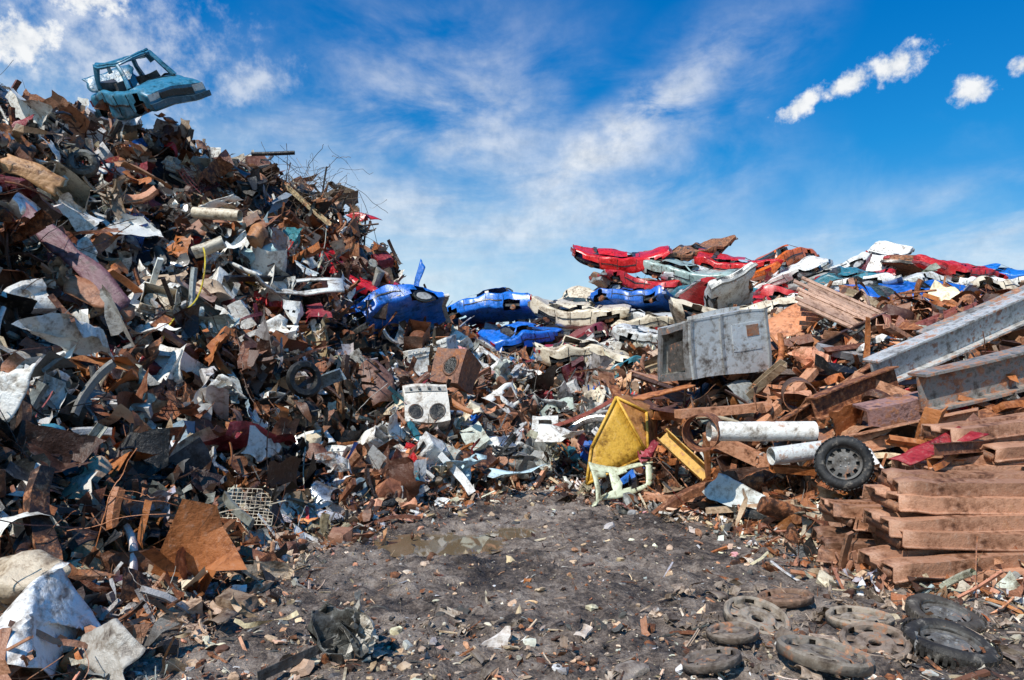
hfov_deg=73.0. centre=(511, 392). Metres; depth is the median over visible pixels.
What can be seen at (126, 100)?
wrecked car
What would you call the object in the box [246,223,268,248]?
rusty steel plate
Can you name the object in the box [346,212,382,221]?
red car panel
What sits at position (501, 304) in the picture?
crushed car
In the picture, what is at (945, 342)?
steel beam
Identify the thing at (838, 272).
crushed car
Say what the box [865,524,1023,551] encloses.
steel channel stack
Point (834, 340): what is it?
rusty beam
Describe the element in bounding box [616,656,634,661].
crumpled metal scrap
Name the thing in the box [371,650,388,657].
crumpled metal scrap
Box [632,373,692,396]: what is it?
rusty beam
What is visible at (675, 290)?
crushed car
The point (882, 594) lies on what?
crumpled metal scrap
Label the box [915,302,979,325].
steel channel beam
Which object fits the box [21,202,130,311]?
long bent steel sheet
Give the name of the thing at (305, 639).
crumpled metal scrap
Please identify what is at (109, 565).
scrap debris
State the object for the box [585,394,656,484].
yellow skip
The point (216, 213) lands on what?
white pipe
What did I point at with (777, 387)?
rusty beam
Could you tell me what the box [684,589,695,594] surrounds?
crumpled metal scrap
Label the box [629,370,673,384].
rusty steel plate
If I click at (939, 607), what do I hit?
car wheel
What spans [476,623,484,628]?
crumpled metal scrap
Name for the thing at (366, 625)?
crumpled bag
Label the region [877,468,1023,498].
steel channel stack
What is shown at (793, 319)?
rusty steel plate
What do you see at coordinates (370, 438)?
crumpled appliance panel
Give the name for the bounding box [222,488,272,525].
wire mesh
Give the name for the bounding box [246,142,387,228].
wire tangle
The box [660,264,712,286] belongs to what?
crushed car
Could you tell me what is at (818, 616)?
crumpled metal scrap
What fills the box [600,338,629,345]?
crushed car
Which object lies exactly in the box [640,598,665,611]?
crumpled metal scrap
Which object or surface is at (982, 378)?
steel beam
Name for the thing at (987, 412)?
steel channel beam
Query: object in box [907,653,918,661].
crumpled metal scrap
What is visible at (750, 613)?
rusted wheel rim
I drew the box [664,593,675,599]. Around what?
crumpled metal scrap
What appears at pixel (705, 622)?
crumpled metal scrap
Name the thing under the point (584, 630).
concrete block
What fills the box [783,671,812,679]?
crumpled metal scrap
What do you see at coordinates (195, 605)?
crumpled metal scrap
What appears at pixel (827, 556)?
steel channel stack
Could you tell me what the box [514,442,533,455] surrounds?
crumpled appliance panel
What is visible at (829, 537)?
steel channel stack
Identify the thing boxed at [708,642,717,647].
crumpled metal scrap
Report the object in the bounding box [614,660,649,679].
concrete block
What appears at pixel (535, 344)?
crushed car
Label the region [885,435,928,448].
rusty beam
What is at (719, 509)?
timber plank
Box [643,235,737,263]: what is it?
crushed car
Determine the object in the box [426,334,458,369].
crumpled appliance panel
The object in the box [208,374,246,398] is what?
crumpled appliance panel
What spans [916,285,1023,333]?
steel channel beam
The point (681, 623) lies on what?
crumpled metal scrap
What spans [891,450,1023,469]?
steel channel stack
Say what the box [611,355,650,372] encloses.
crushed car
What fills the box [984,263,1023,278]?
crushed car
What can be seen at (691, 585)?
crumpled metal scrap
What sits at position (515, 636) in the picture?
crumpled metal scrap
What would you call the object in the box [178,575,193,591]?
crumpled metal scrap
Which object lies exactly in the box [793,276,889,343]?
ridged board panel
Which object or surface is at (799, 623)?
crumpled metal scrap
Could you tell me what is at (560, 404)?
crumpled appliance panel
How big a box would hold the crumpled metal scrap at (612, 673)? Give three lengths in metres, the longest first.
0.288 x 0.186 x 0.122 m
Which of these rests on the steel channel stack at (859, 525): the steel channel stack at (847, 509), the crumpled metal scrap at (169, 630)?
the steel channel stack at (847, 509)
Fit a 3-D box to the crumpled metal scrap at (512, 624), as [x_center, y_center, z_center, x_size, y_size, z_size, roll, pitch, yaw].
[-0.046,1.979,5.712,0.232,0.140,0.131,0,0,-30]
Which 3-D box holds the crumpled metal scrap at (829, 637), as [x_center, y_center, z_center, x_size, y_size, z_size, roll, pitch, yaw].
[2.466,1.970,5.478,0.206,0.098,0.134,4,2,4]
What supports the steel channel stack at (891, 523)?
on the steel channel stack at (965, 541)
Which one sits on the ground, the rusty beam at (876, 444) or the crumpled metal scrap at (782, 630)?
the crumpled metal scrap at (782, 630)
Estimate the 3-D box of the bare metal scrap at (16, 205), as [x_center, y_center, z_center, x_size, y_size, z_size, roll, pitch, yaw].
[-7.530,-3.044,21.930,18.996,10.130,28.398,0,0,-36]
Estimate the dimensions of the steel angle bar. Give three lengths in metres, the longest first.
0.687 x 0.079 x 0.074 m
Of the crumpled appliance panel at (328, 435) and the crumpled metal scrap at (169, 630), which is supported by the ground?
the crumpled metal scrap at (169, 630)
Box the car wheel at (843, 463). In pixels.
[813,435,874,490]
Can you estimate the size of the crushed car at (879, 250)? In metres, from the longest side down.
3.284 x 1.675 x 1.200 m
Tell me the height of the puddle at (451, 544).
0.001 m
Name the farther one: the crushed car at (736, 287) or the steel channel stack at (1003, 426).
the crushed car at (736, 287)
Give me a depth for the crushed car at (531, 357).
23.20 m
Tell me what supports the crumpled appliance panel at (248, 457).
on the sheet metal scrap at (80, 335)
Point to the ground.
(413, 608)
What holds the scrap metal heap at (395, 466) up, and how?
on the ground
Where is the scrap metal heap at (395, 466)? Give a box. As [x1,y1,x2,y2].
[269,320,673,515]
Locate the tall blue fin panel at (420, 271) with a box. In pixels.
[414,259,424,285]
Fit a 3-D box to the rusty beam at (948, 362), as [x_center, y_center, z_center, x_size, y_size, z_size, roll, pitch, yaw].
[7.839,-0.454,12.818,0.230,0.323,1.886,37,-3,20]
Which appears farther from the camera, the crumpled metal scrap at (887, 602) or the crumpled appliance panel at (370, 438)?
the crumpled appliance panel at (370, 438)
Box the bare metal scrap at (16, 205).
[0,128,604,530]
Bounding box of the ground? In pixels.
[87,480,1023,679]
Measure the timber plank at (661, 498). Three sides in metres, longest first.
1.692 x 0.172 x 0.116 m
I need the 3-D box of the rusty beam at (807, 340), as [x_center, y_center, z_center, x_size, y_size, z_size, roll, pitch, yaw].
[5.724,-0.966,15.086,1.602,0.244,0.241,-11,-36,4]
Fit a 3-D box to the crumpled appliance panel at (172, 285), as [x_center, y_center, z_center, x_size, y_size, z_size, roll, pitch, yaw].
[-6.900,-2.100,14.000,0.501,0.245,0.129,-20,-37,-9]
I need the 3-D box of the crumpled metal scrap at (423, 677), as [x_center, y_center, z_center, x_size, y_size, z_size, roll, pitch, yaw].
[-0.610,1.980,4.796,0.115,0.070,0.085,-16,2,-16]
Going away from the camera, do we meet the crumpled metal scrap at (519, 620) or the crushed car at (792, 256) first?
the crumpled metal scrap at (519, 620)
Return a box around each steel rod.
[322,166,326,192]
[362,223,378,226]
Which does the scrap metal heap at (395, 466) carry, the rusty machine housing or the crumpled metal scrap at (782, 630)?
the rusty machine housing
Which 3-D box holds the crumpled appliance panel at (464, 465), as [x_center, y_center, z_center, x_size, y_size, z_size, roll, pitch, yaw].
[-1.009,1.512,13.233,1.270,0.640,0.478,0,0,-25]
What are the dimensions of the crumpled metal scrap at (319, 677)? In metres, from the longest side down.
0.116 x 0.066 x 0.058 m
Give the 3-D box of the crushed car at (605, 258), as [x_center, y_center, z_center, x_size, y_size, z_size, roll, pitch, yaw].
[4.730,-5.856,30.322,4.451,1.181,1.950,3,14,8]
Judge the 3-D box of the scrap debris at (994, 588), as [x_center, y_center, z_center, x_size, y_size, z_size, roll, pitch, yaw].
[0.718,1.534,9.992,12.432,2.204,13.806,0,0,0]
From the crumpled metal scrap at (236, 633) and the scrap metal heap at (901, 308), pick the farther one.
the scrap metal heap at (901, 308)
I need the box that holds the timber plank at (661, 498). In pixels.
[638,495,716,501]
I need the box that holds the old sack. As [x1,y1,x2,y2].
[0,549,70,603]
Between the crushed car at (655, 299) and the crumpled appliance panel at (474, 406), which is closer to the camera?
the crumpled appliance panel at (474, 406)
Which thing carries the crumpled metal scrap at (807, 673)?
on the ground
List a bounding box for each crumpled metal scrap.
[146,627,178,634]
[155,596,202,627]
[177,614,190,623]
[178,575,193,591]
[181,624,207,630]
[191,614,222,645]
[202,607,239,624]
[215,588,258,614]
[218,630,246,638]
[230,573,241,581]
[249,580,274,594]
[255,556,260,582]
[281,646,305,660]
[302,636,309,644]
[311,674,323,679]
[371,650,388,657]
[388,619,408,625]
[416,672,432,679]
[417,620,430,627]
[455,620,469,634]
[470,648,487,663]
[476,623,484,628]
[479,665,496,679]
[500,621,517,630]
[511,618,529,622]
[511,633,520,643]
[573,675,595,679]
[581,636,592,643]
[595,664,622,679]
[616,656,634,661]
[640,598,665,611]
[646,610,662,617]
[663,613,679,622]
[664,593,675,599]
[670,583,685,593]
[672,584,681,593]
[673,613,711,638]
[678,621,686,630]
[678,624,694,630]
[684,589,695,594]
[685,628,699,646]
[689,580,704,597]
[698,611,720,623]
[699,639,705,649]
[705,591,728,599]
[707,578,743,593]
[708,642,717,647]
[742,649,762,671]
[746,663,763,673]
[751,637,775,651]
[754,584,766,590]
[776,626,796,645]
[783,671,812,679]
[792,614,815,632]
[794,665,822,679]
[807,607,829,623]
[809,633,839,641]
[828,585,849,602]
[841,600,859,605]
[862,587,883,602]
[862,588,889,597]
[880,599,891,607]
[884,652,909,666]
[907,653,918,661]
[971,626,997,636]
[989,616,1012,628]
[998,642,1023,655]
[998,651,1023,667]
[1006,631,1023,633]
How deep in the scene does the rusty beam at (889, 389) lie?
10.77 m
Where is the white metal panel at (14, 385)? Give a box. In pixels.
[0,363,35,421]
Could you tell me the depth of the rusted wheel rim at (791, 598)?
6.45 m
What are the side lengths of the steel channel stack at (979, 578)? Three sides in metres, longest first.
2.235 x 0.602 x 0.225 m
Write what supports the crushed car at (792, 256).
on the crushed car
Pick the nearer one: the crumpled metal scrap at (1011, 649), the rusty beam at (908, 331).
the crumpled metal scrap at (1011, 649)
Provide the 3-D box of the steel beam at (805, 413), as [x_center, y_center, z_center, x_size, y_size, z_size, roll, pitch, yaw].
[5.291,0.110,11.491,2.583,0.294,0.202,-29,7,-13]
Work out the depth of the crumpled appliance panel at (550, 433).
14.89 m
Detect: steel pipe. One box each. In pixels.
[251,151,294,155]
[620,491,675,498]
[682,413,721,451]
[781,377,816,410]
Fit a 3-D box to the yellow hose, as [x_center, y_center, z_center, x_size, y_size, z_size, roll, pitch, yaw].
[-6.079,-1.284,12.594,0.388,3.256,2.642,0,0,-4]
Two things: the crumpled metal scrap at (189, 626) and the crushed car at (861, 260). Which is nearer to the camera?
the crumpled metal scrap at (189, 626)
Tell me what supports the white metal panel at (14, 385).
on the scrap heap at (198, 531)
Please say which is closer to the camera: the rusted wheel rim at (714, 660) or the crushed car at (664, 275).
the rusted wheel rim at (714, 660)
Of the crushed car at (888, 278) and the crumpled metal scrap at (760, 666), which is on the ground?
the crumpled metal scrap at (760, 666)
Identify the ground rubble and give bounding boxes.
[32,487,1023,679]
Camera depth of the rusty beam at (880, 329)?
14.76 m
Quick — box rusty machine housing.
[430,347,481,393]
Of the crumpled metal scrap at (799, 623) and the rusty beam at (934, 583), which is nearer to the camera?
the crumpled metal scrap at (799, 623)
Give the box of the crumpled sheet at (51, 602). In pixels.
[0,562,145,679]
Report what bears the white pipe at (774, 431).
on the scrap metal heap at (901, 308)
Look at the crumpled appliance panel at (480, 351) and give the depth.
20.60 m
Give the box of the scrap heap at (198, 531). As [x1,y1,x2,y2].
[0,79,981,595]
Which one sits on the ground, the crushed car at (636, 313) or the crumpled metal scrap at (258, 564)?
the crumpled metal scrap at (258, 564)
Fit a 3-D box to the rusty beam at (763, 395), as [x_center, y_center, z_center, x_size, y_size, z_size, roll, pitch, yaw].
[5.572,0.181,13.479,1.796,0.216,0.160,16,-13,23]
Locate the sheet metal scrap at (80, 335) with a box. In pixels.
[0,85,467,537]
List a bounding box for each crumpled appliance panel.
[59,370,78,394]
[79,163,109,177]
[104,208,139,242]
[129,406,156,428]
[137,259,158,279]
[138,282,180,325]
[168,283,179,287]
[184,194,242,217]
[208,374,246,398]
[234,454,253,477]
[257,314,304,338]
[296,429,334,443]
[360,425,389,453]
[387,406,405,440]
[416,431,450,468]
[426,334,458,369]
[431,453,486,480]
[456,400,483,428]
[474,345,502,370]
[480,437,507,469]
[481,382,521,414]
[487,464,544,477]
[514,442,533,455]
[531,393,566,408]
[535,363,570,374]
[535,424,584,441]
[574,386,605,407]
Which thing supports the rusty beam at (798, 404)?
on the scrap metal heap at (901, 308)
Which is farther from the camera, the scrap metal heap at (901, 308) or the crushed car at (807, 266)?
the crushed car at (807, 266)
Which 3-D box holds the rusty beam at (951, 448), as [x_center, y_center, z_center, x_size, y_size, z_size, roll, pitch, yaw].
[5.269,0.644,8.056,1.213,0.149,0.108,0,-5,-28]
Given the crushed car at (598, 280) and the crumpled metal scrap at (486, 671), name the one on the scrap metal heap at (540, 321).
the crushed car at (598, 280)
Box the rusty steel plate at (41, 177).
[0,154,67,195]
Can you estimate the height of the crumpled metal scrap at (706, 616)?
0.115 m
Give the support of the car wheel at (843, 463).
on the scrap metal heap at (901, 308)
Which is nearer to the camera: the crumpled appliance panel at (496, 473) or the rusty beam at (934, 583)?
the rusty beam at (934, 583)
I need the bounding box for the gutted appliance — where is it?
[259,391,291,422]
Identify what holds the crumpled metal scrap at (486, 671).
on the ground
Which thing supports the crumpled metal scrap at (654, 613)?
on the ground
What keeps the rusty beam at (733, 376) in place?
on the scrap metal heap at (901, 308)
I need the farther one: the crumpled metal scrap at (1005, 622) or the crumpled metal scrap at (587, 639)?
the crumpled metal scrap at (1005, 622)
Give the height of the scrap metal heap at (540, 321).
6.713 m
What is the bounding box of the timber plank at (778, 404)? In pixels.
[756,368,818,420]
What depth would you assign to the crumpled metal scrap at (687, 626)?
5.78 m
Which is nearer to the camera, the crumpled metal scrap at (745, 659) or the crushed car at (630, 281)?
the crumpled metal scrap at (745, 659)
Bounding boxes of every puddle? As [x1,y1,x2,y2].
[369,532,504,556]
[484,527,536,538]
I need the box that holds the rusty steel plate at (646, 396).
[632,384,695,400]
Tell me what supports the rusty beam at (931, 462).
on the steel channel stack at (972, 458)
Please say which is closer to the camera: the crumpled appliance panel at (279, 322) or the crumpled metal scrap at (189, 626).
the crumpled metal scrap at (189, 626)
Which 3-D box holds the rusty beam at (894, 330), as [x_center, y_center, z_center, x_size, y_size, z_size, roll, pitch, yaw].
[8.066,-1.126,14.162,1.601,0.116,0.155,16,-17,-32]
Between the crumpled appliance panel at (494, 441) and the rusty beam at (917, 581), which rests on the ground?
the rusty beam at (917, 581)
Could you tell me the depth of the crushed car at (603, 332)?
25.11 m
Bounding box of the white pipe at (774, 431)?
[706,421,818,440]
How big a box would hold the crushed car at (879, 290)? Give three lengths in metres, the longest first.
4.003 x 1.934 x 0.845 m
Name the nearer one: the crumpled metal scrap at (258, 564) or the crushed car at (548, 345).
the crumpled metal scrap at (258, 564)
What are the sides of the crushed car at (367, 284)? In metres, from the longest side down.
3.320 x 1.966 x 1.022 m
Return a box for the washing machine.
[131,347,144,355]
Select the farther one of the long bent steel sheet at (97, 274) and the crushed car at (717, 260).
the crushed car at (717, 260)
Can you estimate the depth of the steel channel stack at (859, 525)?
7.94 m
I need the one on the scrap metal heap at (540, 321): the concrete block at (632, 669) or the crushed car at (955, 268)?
the crushed car at (955, 268)
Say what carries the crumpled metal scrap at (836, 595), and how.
on the ground
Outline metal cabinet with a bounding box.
[657,306,771,381]
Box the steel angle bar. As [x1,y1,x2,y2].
[253,636,335,679]
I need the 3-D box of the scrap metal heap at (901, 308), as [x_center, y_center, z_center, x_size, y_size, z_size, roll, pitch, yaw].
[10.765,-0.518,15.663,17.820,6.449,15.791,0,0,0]
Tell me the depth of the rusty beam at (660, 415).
13.76 m
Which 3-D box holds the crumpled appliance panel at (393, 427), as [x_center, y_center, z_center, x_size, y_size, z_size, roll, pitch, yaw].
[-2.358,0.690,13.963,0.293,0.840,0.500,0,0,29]
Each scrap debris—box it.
[0,419,365,679]
[0,426,1023,679]
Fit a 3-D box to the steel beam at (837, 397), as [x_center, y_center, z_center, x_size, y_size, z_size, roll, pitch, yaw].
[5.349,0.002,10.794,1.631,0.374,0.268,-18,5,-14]
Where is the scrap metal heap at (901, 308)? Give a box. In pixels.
[569,273,1023,542]
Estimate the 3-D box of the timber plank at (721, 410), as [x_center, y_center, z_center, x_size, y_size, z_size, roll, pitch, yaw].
[3.901,0.334,12.792,1.844,0.180,0.283,-5,1,-12]
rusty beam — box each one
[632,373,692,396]
[652,410,695,420]
[676,380,691,385]
[691,376,712,387]
[710,441,815,488]
[711,454,741,473]
[719,464,789,481]
[722,373,748,379]
[752,384,797,405]
[768,384,807,390]
[769,464,874,476]
[771,333,813,355]
[778,369,830,376]
[796,398,806,407]
[816,312,887,345]
[820,330,850,338]
[821,407,980,450]
[823,343,877,361]
[851,371,961,412]
[876,318,888,335]
[883,322,912,339]
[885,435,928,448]
[892,319,916,336]
[907,576,958,588]
[911,577,982,594]
[926,458,966,469]
[931,440,997,455]
[932,454,958,470]
[935,360,953,366]
[982,343,999,350]
[991,393,1023,404]
[991,400,1023,412]
[996,340,1021,350]
[1014,578,1023,589]
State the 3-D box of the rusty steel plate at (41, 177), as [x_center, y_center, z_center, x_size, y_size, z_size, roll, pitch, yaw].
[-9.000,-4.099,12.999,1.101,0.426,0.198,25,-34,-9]
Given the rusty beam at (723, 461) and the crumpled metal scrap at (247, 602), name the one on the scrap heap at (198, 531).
the rusty beam at (723, 461)
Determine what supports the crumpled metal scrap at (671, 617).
on the ground
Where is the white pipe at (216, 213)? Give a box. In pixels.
[191,207,242,220]
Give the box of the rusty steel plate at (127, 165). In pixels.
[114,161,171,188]
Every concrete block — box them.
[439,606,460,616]
[574,624,592,638]
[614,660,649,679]
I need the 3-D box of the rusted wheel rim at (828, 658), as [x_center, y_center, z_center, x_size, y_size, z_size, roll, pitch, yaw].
[2.292,1.921,5.089,0.657,0.104,0.655,8,-2,-40]
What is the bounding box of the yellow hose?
[153,247,205,386]
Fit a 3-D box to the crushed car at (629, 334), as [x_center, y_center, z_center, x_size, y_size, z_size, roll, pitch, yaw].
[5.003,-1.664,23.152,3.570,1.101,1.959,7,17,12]
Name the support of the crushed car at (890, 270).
on the crushed car
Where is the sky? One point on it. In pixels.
(498, 138)
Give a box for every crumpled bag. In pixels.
[307,601,367,664]
[345,597,378,657]
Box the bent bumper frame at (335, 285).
[228,261,343,295]
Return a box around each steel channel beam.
[657,428,711,480]
[852,391,922,429]
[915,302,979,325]
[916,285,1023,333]
[979,397,1023,417]
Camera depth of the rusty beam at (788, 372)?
14.11 m
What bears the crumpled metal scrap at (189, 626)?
on the ground rubble
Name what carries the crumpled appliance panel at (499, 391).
on the scrap metal heap at (395, 466)
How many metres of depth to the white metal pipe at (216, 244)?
15.20 m
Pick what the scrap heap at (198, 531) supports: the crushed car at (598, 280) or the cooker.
the cooker
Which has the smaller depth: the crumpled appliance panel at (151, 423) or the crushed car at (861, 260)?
the crumpled appliance panel at (151, 423)
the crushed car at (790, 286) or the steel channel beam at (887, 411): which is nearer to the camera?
the steel channel beam at (887, 411)
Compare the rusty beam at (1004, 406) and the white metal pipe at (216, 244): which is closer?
the rusty beam at (1004, 406)
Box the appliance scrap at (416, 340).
[2,118,679,488]
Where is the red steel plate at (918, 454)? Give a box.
[888,426,988,465]
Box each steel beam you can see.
[519,397,613,431]
[770,363,870,442]
[805,366,904,420]
[862,291,1023,382]
[907,345,1023,411]
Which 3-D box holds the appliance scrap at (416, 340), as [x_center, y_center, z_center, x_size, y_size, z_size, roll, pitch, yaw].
[-7.136,-2.996,16.679,20.553,10.796,15.662,0,0,0]
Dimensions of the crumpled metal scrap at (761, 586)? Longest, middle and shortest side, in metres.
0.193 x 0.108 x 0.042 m
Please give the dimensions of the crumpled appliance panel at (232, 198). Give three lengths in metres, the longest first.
1.501 x 0.385 x 0.323 m
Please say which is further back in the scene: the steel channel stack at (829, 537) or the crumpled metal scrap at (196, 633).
the steel channel stack at (829, 537)
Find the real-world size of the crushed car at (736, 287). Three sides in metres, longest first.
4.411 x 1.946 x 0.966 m
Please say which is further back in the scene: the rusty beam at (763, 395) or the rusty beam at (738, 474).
the rusty beam at (763, 395)
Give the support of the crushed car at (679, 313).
on the scrap metal heap at (901, 308)
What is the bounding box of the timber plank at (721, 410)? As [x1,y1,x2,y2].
[674,401,770,418]
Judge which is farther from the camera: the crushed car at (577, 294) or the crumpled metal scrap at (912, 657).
the crushed car at (577, 294)
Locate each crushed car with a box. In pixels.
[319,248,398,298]
[345,284,450,334]
[444,287,539,325]
[475,322,563,352]
[510,353,535,359]
[521,323,613,353]
[528,296,632,328]
[531,342,545,354]
[533,335,632,367]
[544,343,574,357]
[557,286,596,308]
[558,322,608,342]
[570,244,672,272]
[588,272,658,289]
[588,285,672,312]
[597,308,694,323]
[599,269,682,292]
[600,330,613,339]
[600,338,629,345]
[608,323,657,350]
[609,311,674,330]
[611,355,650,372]
[641,257,738,284]
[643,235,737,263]
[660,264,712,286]
[669,296,802,323]
[670,284,757,298]
[674,277,770,305]
[691,248,785,269]
[704,262,757,308]
[750,244,819,281]
[753,256,832,290]
[753,284,797,298]
[782,270,830,291]
[787,273,903,296]
[792,250,871,282]
[803,266,905,290]
[848,280,982,300]
[864,241,914,272]
[875,268,895,273]
[880,254,923,276]
[903,271,975,285]
[912,254,1008,278]
[942,275,1023,283]
[963,276,1019,294]
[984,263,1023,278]
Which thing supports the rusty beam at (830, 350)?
on the scrap metal heap at (901, 308)
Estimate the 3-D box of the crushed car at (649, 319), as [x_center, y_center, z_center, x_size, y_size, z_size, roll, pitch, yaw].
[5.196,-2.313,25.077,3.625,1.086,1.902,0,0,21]
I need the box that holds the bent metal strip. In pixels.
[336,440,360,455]
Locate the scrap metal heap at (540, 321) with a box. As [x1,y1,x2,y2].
[435,263,959,404]
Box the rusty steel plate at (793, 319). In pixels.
[768,303,823,340]
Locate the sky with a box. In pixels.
[0,0,1023,328]
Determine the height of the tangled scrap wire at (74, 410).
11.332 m
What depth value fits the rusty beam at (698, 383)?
14.71 m
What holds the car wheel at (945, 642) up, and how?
on the ground
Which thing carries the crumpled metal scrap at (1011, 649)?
on the ground
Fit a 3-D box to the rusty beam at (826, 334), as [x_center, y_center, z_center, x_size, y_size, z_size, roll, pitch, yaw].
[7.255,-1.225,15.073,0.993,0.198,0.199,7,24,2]
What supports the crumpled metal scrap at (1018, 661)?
on the ground
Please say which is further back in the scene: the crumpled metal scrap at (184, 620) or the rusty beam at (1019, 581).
the rusty beam at (1019, 581)
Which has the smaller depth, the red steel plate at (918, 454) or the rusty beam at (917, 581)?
the rusty beam at (917, 581)
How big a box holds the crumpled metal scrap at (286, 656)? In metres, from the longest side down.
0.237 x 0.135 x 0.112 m
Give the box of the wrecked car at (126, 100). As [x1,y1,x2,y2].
[90,48,211,120]
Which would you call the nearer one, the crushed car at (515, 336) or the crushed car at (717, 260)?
the crushed car at (515, 336)
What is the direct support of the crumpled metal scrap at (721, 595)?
on the ground
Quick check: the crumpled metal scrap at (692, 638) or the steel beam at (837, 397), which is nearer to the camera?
the crumpled metal scrap at (692, 638)
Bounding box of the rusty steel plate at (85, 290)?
[63,275,135,321]
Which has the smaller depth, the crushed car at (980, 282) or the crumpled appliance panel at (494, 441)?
the crumpled appliance panel at (494, 441)
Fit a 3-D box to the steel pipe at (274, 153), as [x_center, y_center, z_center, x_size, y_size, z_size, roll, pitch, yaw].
[-7.004,-7.004,20.303,1.222,0.228,0.126,0,0,-10]
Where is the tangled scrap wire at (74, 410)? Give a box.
[0,62,581,554]
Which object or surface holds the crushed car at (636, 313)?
on the crushed car at (568, 332)
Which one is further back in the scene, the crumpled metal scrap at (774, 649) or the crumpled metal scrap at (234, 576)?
the crumpled metal scrap at (234, 576)
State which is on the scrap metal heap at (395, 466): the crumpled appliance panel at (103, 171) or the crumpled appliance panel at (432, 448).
the crumpled appliance panel at (432, 448)
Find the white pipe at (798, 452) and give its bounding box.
[767,440,822,464]
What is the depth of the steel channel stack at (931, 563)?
7.05 m
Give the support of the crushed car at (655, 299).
on the scrap metal heap at (540, 321)
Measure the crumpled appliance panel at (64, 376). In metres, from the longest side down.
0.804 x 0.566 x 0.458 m
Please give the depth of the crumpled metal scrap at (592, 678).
4.75 m
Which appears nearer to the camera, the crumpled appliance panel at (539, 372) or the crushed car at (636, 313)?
the crumpled appliance panel at (539, 372)
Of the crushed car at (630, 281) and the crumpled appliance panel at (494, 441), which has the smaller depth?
the crumpled appliance panel at (494, 441)
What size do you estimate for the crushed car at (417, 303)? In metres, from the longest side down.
3.528 x 1.892 x 1.325 m
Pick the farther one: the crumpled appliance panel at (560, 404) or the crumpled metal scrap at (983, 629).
the crumpled appliance panel at (560, 404)
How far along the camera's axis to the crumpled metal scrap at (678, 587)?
6.94 m
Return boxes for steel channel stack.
[810,526,875,552]
[816,545,857,566]
[818,497,888,518]
[818,513,871,532]
[855,545,1023,584]
[860,484,1023,514]
[861,508,1023,537]
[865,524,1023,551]
[870,566,1023,589]
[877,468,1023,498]
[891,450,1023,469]
[905,460,1023,470]
[919,412,1023,441]
[975,436,1023,462]
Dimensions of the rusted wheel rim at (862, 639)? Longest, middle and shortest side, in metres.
0.520 x 0.497 x 0.087 m
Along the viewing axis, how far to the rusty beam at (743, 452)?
11.27 m
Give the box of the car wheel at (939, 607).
[904,593,987,633]
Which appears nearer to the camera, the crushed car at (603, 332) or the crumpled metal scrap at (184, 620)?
the crumpled metal scrap at (184, 620)
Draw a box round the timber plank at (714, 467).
[711,464,717,479]
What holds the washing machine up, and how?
on the scrap heap at (198, 531)
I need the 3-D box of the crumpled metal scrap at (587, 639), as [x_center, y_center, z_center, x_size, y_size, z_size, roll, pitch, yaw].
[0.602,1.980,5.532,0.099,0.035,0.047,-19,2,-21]
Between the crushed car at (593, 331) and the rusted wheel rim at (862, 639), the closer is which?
the rusted wheel rim at (862, 639)
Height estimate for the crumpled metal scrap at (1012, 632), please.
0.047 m
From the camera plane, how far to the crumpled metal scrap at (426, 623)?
5.85 m
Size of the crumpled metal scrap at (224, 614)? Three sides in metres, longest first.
0.260 x 0.255 x 0.102 m
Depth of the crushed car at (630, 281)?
28.73 m
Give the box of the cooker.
[402,384,450,430]
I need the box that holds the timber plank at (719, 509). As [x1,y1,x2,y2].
[705,499,797,513]
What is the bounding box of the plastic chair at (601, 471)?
[588,461,652,506]
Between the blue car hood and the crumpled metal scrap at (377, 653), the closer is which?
the crumpled metal scrap at (377, 653)
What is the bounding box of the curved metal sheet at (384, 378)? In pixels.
[355,359,395,405]
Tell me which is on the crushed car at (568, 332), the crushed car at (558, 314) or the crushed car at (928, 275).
the crushed car at (558, 314)
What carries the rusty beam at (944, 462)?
on the scrap metal heap at (901, 308)
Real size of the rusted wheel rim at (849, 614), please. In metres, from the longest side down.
0.536 x 0.522 x 0.092 m
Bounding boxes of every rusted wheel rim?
[681,647,741,673]
[706,621,758,644]
[723,596,790,634]
[757,588,814,607]
[776,635,874,676]
[825,605,894,631]
[839,622,912,660]
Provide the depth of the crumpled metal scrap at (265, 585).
6.78 m
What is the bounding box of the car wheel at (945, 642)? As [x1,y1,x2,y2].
[901,618,1002,669]
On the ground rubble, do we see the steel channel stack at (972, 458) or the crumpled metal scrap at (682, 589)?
the crumpled metal scrap at (682, 589)
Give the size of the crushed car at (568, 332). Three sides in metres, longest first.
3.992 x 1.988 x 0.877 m
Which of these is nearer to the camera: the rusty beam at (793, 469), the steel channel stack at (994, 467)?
the steel channel stack at (994, 467)
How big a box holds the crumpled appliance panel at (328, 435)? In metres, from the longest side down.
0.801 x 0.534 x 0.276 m
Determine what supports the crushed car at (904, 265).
on the scrap metal heap at (540, 321)
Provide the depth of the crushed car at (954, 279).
25.44 m
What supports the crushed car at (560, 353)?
on the crushed car at (635, 358)
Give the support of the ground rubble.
on the ground
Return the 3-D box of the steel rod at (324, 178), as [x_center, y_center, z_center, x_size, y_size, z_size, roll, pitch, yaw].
[-5.827,-6.558,21.500,0.211,0.906,0.066,0,0,6]
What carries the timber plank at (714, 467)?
on the scrap metal heap at (901, 308)
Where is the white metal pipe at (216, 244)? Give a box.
[191,236,226,258]
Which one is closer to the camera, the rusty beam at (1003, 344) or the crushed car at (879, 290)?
the rusty beam at (1003, 344)
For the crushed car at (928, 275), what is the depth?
24.34 m

